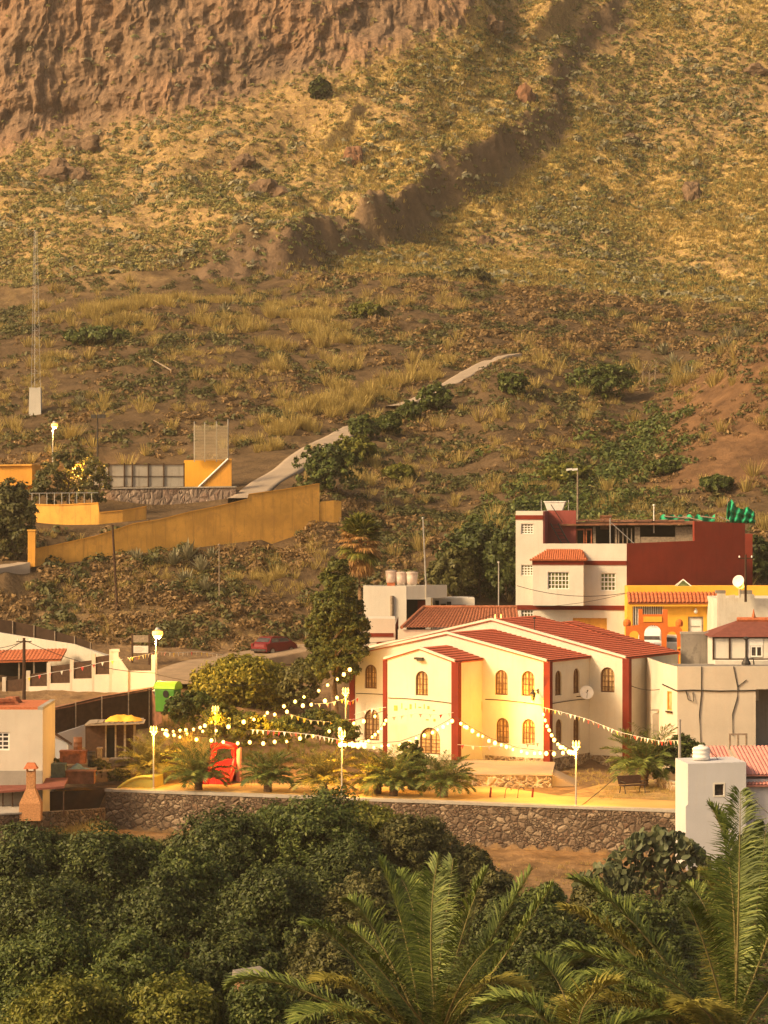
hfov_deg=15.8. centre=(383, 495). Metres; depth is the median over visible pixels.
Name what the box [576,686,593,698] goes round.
satellite dish
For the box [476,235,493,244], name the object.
boulder
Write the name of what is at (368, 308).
hill bush
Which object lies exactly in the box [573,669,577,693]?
window
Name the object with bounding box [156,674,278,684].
overhead cable
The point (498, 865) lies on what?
dry grass
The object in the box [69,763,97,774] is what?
tarpaulin
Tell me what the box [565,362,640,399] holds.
hill bush
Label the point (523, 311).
cushion bush
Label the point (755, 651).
window
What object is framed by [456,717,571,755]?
string light
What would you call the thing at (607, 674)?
window
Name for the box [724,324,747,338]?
agave
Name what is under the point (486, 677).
church
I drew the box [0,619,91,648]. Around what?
screen fence
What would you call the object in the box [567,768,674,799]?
dry grass
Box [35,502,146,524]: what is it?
wall
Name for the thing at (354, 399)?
dry grass
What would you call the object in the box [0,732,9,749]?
window
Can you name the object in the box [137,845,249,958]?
thicket shrub
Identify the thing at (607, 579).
window
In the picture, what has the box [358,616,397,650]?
red band house
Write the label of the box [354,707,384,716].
bunting
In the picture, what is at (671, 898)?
thicket shrub
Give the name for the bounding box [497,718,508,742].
window
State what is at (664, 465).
hill bush
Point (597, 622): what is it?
garage door
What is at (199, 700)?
garden shrub
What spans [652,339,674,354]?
agave
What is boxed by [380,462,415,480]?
hill bush
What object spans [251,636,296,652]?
parked car
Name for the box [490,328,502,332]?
cushion bush
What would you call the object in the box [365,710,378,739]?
window
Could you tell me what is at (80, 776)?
planter box
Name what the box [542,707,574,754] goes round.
string light
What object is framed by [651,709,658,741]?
wall stub
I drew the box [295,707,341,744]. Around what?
garden shrub
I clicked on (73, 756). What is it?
cabinet
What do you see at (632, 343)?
cushion bush
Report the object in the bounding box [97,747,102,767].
plank
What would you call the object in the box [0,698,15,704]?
tile stack
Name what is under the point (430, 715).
bunting
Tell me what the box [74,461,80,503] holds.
street lamp
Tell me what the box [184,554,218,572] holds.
agave
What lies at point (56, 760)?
weed clump
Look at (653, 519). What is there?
roof post
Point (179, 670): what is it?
village road
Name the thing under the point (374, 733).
string light
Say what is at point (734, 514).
green net
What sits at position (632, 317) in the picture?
cushion bush
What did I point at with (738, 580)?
satellite dish
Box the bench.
[617,775,645,793]
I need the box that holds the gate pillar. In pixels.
[27,529,36,567]
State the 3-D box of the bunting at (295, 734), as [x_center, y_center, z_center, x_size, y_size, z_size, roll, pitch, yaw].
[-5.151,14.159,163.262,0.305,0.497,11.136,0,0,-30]
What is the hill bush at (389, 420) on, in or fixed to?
on the hillside terrain at (28, 104)
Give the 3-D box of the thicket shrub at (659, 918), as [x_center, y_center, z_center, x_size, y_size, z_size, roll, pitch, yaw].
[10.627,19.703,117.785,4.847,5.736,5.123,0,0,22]
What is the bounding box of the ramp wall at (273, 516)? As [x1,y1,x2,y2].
[36,483,319,565]
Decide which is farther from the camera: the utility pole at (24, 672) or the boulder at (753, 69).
the boulder at (753, 69)
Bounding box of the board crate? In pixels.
[51,763,66,777]
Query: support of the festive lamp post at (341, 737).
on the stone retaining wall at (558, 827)
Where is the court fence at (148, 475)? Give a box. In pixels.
[88,463,184,487]
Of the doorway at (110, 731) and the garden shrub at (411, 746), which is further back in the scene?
the doorway at (110, 731)
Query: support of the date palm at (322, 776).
on the plaza pavement
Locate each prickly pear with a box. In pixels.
[570,862,634,899]
[603,824,712,899]
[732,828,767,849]
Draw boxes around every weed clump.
[53,757,67,767]
[88,758,112,777]
[107,767,130,781]
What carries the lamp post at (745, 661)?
on the flat roof house at (711, 704)
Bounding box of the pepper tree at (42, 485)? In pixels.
[27,447,112,503]
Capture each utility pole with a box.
[16,638,31,699]
[111,525,118,610]
[218,544,219,595]
[422,517,426,584]
[497,561,499,604]
[678,719,680,757]
[738,555,752,601]
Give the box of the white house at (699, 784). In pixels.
[675,745,767,869]
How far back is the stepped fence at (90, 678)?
185.94 m
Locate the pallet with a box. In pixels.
[109,757,130,765]
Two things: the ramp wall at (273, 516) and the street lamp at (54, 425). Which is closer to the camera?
the ramp wall at (273, 516)
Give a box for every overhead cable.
[24,640,147,672]
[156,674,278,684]
[519,586,623,596]
[540,593,625,606]
[582,774,618,804]
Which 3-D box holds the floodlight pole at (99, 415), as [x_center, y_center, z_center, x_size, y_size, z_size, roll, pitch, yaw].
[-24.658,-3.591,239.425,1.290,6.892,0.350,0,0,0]
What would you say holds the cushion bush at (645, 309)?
on the hillside terrain at (28, 104)
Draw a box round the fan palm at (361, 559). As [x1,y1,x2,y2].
[333,511,386,613]
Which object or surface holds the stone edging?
on the dirt bed
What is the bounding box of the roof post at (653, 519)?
[653,504,654,532]
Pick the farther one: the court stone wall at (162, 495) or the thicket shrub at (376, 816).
the court stone wall at (162, 495)
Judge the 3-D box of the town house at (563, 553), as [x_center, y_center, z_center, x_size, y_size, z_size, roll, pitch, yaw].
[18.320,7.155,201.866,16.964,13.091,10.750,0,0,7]
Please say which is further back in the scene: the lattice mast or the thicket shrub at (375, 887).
the lattice mast
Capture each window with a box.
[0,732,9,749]
[365,665,376,688]
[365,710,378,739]
[416,671,427,695]
[496,670,507,694]
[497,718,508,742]
[521,524,532,533]
[521,565,532,574]
[521,610,532,616]
[522,671,533,695]
[523,719,534,744]
[548,572,568,588]
[555,671,559,695]
[556,719,560,743]
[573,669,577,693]
[573,717,577,741]
[601,573,614,590]
[601,667,613,691]
[667,691,671,710]
[715,784,722,794]
[750,646,762,656]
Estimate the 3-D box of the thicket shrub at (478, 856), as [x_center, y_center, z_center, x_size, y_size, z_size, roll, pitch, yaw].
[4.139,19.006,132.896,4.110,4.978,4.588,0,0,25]
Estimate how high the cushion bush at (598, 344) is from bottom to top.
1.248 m
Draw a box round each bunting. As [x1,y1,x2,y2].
[27,659,121,680]
[129,652,222,659]
[251,729,338,742]
[290,714,354,724]
[318,697,347,707]
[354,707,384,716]
[389,712,452,719]
[458,742,542,749]
[543,707,677,743]
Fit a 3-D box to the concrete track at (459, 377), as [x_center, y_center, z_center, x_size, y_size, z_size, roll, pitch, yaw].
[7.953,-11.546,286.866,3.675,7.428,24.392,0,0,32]
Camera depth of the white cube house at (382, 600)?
198.00 m
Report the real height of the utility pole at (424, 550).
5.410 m
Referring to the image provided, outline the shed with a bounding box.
[84,718,145,758]
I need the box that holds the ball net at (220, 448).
[194,419,228,461]
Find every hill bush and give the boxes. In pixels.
[60,323,133,345]
[291,443,363,492]
[307,75,332,99]
[332,432,376,462]
[348,301,385,317]
[348,412,380,440]
[375,411,403,434]
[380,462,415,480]
[395,399,421,421]
[415,382,453,412]
[448,266,491,281]
[497,372,530,394]
[536,461,595,483]
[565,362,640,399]
[644,456,681,475]
[698,473,734,491]
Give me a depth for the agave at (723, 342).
313.02 m
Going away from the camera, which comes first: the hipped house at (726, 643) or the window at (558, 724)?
the window at (558, 724)
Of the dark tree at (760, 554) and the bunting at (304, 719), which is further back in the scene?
the dark tree at (760, 554)
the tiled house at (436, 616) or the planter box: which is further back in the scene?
the tiled house at (436, 616)
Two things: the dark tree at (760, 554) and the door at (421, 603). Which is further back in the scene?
the dark tree at (760, 554)
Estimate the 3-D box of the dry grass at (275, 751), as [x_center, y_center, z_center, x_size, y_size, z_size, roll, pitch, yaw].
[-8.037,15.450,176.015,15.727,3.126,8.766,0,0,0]
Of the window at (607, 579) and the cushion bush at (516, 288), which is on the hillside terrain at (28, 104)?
the cushion bush at (516, 288)
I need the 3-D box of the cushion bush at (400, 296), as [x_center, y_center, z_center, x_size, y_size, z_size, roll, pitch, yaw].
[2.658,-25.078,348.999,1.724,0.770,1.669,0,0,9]
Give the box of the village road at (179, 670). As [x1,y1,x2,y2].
[157,643,350,683]
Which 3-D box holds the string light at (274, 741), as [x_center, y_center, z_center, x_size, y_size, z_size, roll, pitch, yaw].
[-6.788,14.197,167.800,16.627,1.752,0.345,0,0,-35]
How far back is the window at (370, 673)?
179.98 m
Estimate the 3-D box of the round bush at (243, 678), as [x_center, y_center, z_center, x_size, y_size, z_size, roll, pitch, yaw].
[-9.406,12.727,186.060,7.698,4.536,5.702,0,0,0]
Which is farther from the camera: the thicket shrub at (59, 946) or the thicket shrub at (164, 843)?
the thicket shrub at (164, 843)
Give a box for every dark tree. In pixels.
[0,477,39,559]
[426,545,482,596]
[432,520,515,596]
[482,527,515,594]
[753,534,767,584]
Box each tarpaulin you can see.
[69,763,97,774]
[105,714,141,721]
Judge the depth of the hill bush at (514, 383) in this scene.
276.41 m
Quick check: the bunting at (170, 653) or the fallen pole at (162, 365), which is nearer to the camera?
the bunting at (170, 653)
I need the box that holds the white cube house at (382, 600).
[363,585,446,629]
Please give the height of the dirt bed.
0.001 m
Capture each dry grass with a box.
[0,0,767,309]
[0,261,767,597]
[0,490,515,645]
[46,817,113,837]
[144,718,369,768]
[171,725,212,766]
[496,860,598,890]
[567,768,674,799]
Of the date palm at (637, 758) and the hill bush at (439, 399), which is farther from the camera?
the hill bush at (439, 399)
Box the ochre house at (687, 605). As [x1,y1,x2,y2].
[625,585,767,638]
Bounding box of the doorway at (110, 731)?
[107,727,114,756]
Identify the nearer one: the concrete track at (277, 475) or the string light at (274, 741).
the string light at (274, 741)
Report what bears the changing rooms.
on the hillside terrain at (28, 104)
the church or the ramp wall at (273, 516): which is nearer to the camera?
the church
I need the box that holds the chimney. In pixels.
[599,515,611,528]
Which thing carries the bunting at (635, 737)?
hanging from the church
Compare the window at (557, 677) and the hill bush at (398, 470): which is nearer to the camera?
the window at (557, 677)
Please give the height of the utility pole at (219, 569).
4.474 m
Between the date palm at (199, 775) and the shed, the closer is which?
the date palm at (199, 775)
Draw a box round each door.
[418,600,425,608]
[420,728,439,753]
[573,618,606,629]
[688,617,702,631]
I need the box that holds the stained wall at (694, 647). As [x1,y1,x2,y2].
[680,632,707,663]
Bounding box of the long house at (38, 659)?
[0,632,108,678]
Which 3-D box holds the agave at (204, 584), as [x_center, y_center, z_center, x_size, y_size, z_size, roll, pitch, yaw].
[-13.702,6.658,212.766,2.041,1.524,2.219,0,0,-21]
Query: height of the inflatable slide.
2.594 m
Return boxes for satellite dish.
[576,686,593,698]
[733,575,743,586]
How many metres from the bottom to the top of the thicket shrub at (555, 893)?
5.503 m
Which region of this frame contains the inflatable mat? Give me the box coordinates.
[117,774,162,787]
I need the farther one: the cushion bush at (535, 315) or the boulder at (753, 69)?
the boulder at (753, 69)
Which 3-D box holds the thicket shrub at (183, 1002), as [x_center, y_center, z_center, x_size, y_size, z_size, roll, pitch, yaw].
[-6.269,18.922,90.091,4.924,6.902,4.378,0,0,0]
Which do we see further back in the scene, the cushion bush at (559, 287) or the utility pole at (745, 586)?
the cushion bush at (559, 287)
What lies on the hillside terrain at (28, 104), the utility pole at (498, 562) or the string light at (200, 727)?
the utility pole at (498, 562)
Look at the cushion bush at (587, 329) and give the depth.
329.43 m
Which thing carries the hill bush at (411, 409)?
on the hillside terrain at (28, 104)
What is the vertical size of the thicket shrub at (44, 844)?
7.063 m
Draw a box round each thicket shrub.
[0,819,76,881]
[0,841,52,932]
[0,867,126,980]
[0,907,107,1023]
[0,970,132,1023]
[51,815,163,919]
[82,916,200,1022]
[90,861,241,965]
[111,832,177,877]
[123,969,224,1023]
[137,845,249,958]
[155,800,287,881]
[156,833,198,848]
[187,919,289,1016]
[206,861,356,976]
[219,970,303,1023]
[240,804,315,858]
[255,783,403,930]
[281,929,359,1023]
[299,828,407,941]
[304,867,446,975]
[324,795,401,867]
[330,920,438,1023]
[373,810,476,921]
[432,952,525,1023]
[433,832,463,851]
[438,841,517,916]
[450,890,559,1003]
[452,868,521,940]
[505,910,615,1023]
[516,881,585,932]
[569,876,615,930]
[579,891,698,992]
[601,943,733,1023]
[654,880,741,977]
[708,851,767,925]
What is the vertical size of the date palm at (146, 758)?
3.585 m
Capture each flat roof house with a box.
[0,699,54,810]
[646,657,767,767]
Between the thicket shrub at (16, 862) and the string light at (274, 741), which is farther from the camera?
the string light at (274, 741)
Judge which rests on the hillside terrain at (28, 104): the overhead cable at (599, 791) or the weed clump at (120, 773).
the weed clump at (120, 773)
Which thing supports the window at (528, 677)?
in the church
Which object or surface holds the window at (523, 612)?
in the town house at (563, 553)
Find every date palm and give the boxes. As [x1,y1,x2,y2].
[114,729,182,777]
[160,733,236,789]
[222,851,590,1023]
[236,749,297,791]
[289,746,358,792]
[348,748,407,796]
[358,744,424,796]
[410,749,477,797]
[468,948,676,1023]
[535,785,767,1023]
[598,722,687,787]
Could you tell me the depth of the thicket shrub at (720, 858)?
131.33 m
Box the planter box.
[65,769,95,783]
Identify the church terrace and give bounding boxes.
[445,759,577,787]
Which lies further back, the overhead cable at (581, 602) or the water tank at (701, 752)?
the overhead cable at (581, 602)
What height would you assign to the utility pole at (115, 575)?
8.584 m
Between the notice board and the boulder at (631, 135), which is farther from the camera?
the boulder at (631, 135)
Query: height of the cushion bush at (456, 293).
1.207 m
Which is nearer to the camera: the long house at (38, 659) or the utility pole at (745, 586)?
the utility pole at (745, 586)
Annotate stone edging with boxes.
[656,776,674,791]
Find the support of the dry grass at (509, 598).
on the hillside terrain at (28, 104)
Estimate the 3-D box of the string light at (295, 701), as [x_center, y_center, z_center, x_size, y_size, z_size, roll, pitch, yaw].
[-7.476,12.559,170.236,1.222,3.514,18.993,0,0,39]
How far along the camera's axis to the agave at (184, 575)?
214.27 m
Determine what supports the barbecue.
on the stone wall at (8, 813)
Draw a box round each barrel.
[73,737,81,749]
[88,751,95,766]
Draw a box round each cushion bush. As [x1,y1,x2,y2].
[399,294,411,298]
[423,284,434,290]
[433,304,451,311]
[446,291,464,299]
[458,311,481,320]
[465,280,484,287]
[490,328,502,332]
[508,286,520,291]
[515,308,533,315]
[524,311,546,319]
[538,318,560,326]
[551,285,563,290]
[571,303,586,308]
[581,328,594,333]
[591,340,608,348]
[602,296,623,304]
[620,340,638,347]
[621,314,643,322]
[637,306,657,315]
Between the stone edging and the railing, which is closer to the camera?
the stone edging
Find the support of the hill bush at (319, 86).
on the hillside terrain at (28, 104)
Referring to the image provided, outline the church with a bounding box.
[349,615,679,769]
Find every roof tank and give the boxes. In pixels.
[385,569,396,585]
[396,571,405,585]
[406,571,417,585]
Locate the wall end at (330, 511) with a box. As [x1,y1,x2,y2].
[320,500,340,522]
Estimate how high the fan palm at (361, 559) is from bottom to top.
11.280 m
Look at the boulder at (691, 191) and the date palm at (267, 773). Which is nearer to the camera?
the date palm at (267, 773)
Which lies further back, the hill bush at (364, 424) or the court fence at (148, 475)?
the hill bush at (364, 424)
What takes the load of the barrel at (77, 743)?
on the cabinet
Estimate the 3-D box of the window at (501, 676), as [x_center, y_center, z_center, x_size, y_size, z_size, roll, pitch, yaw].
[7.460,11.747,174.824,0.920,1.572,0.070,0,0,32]
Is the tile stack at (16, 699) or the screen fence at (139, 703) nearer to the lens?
the tile stack at (16, 699)
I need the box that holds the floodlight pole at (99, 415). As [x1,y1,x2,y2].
[91,414,105,487]
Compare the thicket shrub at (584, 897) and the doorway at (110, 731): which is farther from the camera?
the doorway at (110, 731)
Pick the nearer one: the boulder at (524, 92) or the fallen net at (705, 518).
the fallen net at (705, 518)
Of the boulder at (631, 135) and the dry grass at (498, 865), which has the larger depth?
the boulder at (631, 135)
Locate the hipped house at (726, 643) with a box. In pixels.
[704,609,767,663]
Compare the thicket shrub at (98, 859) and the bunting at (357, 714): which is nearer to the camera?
the thicket shrub at (98, 859)
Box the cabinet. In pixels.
[59,750,87,763]
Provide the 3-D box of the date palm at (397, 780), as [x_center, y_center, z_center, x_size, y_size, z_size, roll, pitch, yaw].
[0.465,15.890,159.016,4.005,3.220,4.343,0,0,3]
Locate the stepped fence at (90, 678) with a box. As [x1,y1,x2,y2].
[2,649,156,692]
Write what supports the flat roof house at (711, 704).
on the hillside terrain at (28, 104)
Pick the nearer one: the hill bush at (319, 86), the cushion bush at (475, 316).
the cushion bush at (475, 316)
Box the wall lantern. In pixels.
[530,689,538,702]
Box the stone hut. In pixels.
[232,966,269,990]
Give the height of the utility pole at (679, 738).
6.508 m
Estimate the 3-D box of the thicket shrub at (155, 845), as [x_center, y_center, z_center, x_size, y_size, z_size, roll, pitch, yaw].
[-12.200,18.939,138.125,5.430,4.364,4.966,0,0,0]
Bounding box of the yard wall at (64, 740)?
[55,725,84,758]
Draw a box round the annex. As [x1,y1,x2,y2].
[432,596,474,629]
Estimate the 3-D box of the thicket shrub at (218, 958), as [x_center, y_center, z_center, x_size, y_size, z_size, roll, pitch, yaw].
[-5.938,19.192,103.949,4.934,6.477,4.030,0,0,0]
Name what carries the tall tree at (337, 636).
on the hillside terrain at (28, 104)
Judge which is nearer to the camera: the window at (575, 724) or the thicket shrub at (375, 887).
the thicket shrub at (375, 887)
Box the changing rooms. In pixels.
[0,464,40,496]
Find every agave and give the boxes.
[73,395,90,405]
[126,546,146,560]
[159,547,187,565]
[173,568,197,582]
[177,539,205,559]
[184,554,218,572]
[197,574,214,591]
[201,546,218,559]
[215,301,234,312]
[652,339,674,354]
[660,351,684,366]
[677,364,697,377]
[711,336,732,349]
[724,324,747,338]
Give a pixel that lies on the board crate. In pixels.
(58, 770)
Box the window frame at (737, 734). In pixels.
[729,733,746,748]
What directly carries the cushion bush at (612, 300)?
on the hillside terrain at (28, 104)
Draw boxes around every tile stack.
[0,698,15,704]
[5,696,21,702]
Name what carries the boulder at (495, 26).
on the hillside terrain at (28, 104)
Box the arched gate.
[623,609,682,663]
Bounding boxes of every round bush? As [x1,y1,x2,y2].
[187,652,288,710]
[275,654,321,710]
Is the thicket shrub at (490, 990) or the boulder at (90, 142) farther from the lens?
the boulder at (90, 142)
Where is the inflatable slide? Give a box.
[203,741,241,784]
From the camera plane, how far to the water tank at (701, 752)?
148.82 m
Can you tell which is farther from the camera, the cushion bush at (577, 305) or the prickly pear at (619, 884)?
the cushion bush at (577, 305)
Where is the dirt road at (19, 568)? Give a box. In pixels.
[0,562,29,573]
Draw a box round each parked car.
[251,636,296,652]
[667,635,676,650]
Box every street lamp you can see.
[51,421,57,461]
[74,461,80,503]
[152,627,162,681]
[566,468,578,521]
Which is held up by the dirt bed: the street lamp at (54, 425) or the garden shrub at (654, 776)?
the garden shrub at (654, 776)
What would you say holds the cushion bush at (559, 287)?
on the hillside terrain at (28, 104)
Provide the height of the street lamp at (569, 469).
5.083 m
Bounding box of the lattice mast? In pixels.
[29,230,41,414]
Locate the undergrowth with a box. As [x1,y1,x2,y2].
[7,876,767,1023]
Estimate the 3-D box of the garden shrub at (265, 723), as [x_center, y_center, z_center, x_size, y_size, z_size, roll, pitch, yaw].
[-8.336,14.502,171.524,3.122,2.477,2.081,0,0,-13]
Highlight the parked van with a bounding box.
[638,626,660,645]
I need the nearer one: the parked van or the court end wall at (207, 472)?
the parked van
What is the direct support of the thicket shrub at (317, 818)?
on the hillside terrain at (28, 104)
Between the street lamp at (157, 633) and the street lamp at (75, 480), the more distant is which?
the street lamp at (75, 480)
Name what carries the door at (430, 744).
in the church
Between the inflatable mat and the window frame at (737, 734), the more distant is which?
the inflatable mat
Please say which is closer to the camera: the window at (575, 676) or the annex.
the window at (575, 676)
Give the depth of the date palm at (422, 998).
49.62 m
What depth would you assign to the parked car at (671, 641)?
192.16 m
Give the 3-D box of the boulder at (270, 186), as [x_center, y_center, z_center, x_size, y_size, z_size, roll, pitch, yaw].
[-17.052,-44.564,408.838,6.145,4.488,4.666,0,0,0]
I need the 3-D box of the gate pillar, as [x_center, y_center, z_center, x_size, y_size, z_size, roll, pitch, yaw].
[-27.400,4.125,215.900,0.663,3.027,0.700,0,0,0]
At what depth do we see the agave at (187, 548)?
219.16 m
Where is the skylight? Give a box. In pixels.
[675,579,690,585]
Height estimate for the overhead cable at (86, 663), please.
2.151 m
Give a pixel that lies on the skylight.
(682, 582)
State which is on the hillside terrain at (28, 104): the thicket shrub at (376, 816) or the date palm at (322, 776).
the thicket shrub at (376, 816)
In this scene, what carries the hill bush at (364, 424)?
on the hillside terrain at (28, 104)
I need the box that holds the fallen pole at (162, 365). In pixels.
[150,358,171,369]
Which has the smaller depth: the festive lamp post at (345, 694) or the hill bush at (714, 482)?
the festive lamp post at (345, 694)
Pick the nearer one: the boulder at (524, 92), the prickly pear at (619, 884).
the prickly pear at (619, 884)
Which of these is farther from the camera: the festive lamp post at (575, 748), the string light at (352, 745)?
the string light at (352, 745)
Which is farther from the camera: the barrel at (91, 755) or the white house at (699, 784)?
the barrel at (91, 755)
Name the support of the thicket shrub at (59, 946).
on the hillside terrain at (28, 104)
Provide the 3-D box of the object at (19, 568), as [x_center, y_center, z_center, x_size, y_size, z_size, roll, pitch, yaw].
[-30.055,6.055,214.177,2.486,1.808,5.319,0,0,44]
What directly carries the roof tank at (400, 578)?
on the white cube house at (382, 600)
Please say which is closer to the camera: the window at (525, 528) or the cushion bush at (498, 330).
the window at (525, 528)
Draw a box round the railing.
[30,493,91,503]
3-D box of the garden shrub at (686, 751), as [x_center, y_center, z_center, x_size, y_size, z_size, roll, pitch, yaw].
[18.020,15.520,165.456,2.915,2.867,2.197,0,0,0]
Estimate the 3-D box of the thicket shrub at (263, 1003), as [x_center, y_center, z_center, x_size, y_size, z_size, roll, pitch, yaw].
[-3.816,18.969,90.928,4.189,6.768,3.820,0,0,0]
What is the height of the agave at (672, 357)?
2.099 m
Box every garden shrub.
[161,696,193,727]
[169,690,216,731]
[199,702,243,748]
[225,710,274,750]
[269,714,310,750]
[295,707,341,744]
[323,719,362,748]
[397,739,428,789]
[638,742,675,779]
[665,732,705,774]
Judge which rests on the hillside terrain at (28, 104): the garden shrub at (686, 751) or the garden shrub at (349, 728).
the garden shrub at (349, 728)
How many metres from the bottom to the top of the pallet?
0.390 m
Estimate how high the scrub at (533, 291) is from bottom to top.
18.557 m
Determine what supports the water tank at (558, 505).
on the town house at (563, 553)
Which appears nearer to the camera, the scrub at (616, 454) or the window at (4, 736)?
the window at (4, 736)
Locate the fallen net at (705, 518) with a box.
[659,514,729,521]
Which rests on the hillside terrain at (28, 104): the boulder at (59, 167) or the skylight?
the boulder at (59, 167)
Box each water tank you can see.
[541,500,568,510]
[692,745,710,759]
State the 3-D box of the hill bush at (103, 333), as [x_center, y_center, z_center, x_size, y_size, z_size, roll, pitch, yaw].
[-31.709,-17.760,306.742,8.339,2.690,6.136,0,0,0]
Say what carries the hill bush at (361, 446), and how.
on the hillside terrain at (28, 104)
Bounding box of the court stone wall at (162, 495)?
[101,486,236,504]
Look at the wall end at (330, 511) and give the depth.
226.40 m
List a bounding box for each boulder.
[38,157,74,181]
[63,134,99,151]
[68,167,92,180]
[230,153,255,172]
[248,178,287,197]
[342,146,362,165]
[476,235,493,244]
[485,14,504,34]
[515,83,535,103]
[624,133,639,140]
[682,181,704,202]
[743,62,767,75]
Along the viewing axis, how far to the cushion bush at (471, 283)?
362.20 m
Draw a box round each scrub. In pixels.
[0,0,767,309]
[0,261,767,599]
[0,485,515,651]
[294,270,767,366]
[466,340,767,599]
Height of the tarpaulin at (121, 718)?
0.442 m
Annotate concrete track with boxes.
[228,426,354,502]
[386,353,520,407]
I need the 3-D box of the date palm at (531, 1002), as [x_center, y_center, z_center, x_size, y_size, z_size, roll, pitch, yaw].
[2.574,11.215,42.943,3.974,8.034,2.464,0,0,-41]
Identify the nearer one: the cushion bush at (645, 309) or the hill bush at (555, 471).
the hill bush at (555, 471)
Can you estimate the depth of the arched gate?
186.92 m
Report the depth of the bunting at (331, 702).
173.26 m
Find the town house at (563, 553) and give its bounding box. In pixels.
[515,505,752,634]
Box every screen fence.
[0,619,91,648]
[55,686,161,733]
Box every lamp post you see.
[150,726,156,788]
[212,706,218,742]
[338,730,345,796]
[342,688,348,748]
[572,741,579,805]
[741,636,754,664]
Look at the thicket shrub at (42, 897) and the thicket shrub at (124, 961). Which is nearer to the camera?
the thicket shrub at (124, 961)
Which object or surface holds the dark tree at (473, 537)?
on the hillside terrain at (28, 104)
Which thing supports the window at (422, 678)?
in the church
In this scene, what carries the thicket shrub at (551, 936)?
on the hillside terrain at (28, 104)
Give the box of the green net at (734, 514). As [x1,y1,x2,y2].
[726,497,754,524]
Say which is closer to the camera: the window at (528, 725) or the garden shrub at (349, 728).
the garden shrub at (349, 728)
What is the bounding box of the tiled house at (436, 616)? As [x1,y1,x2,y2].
[398,605,517,638]
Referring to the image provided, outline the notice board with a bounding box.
[131,634,149,664]
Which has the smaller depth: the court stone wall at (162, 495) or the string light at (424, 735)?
the string light at (424, 735)
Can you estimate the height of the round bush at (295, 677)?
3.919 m
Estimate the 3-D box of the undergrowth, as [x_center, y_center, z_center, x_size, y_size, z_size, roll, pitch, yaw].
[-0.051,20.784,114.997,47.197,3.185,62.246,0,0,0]
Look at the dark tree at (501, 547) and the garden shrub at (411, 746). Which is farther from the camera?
the dark tree at (501, 547)
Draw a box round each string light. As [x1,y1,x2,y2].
[155,710,384,744]
[158,715,214,732]
[159,665,351,736]
[227,694,340,718]
[338,740,364,747]
[343,717,453,748]
[344,716,386,747]
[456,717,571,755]
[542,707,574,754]
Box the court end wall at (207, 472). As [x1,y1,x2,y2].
[184,458,231,486]
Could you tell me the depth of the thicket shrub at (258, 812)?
138.94 m
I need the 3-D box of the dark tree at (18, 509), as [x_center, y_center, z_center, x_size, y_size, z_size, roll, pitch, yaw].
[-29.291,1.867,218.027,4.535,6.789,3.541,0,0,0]
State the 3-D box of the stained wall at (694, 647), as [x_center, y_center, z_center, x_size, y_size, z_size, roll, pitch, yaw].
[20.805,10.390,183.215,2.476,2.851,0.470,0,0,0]
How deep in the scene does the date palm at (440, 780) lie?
157.72 m
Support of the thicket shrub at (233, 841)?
on the hillside terrain at (28, 104)
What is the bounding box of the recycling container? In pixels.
[153,681,182,711]
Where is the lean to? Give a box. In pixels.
[0,778,105,815]
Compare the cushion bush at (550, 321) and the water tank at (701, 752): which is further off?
the cushion bush at (550, 321)
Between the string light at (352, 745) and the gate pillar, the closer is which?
the string light at (352, 745)
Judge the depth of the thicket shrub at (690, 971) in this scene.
91.55 m
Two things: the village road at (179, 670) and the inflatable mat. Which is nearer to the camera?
the inflatable mat
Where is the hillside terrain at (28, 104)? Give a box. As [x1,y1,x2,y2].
[0,0,767,1023]
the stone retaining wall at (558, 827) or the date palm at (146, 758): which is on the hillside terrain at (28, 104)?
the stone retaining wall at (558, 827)
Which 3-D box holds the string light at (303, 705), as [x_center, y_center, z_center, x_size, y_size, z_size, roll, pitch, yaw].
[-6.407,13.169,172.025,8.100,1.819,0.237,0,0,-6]
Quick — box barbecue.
[19,762,42,820]
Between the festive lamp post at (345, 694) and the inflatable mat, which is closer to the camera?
the inflatable mat
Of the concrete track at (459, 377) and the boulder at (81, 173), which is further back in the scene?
the boulder at (81, 173)
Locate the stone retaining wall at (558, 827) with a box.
[105,788,674,854]
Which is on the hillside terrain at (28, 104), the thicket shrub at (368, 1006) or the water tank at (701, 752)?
the thicket shrub at (368, 1006)
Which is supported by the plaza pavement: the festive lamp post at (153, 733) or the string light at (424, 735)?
the festive lamp post at (153, 733)
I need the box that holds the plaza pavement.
[122,783,674,807]
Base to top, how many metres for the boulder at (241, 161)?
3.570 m
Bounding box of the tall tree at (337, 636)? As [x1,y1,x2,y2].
[302,556,372,713]
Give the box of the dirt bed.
[563,779,674,799]
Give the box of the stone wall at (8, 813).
[0,805,104,845]
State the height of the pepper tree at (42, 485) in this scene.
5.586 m
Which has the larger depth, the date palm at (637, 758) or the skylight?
the skylight
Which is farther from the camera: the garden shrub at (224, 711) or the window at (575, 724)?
the window at (575, 724)
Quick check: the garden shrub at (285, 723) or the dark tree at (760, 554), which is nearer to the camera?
the garden shrub at (285, 723)

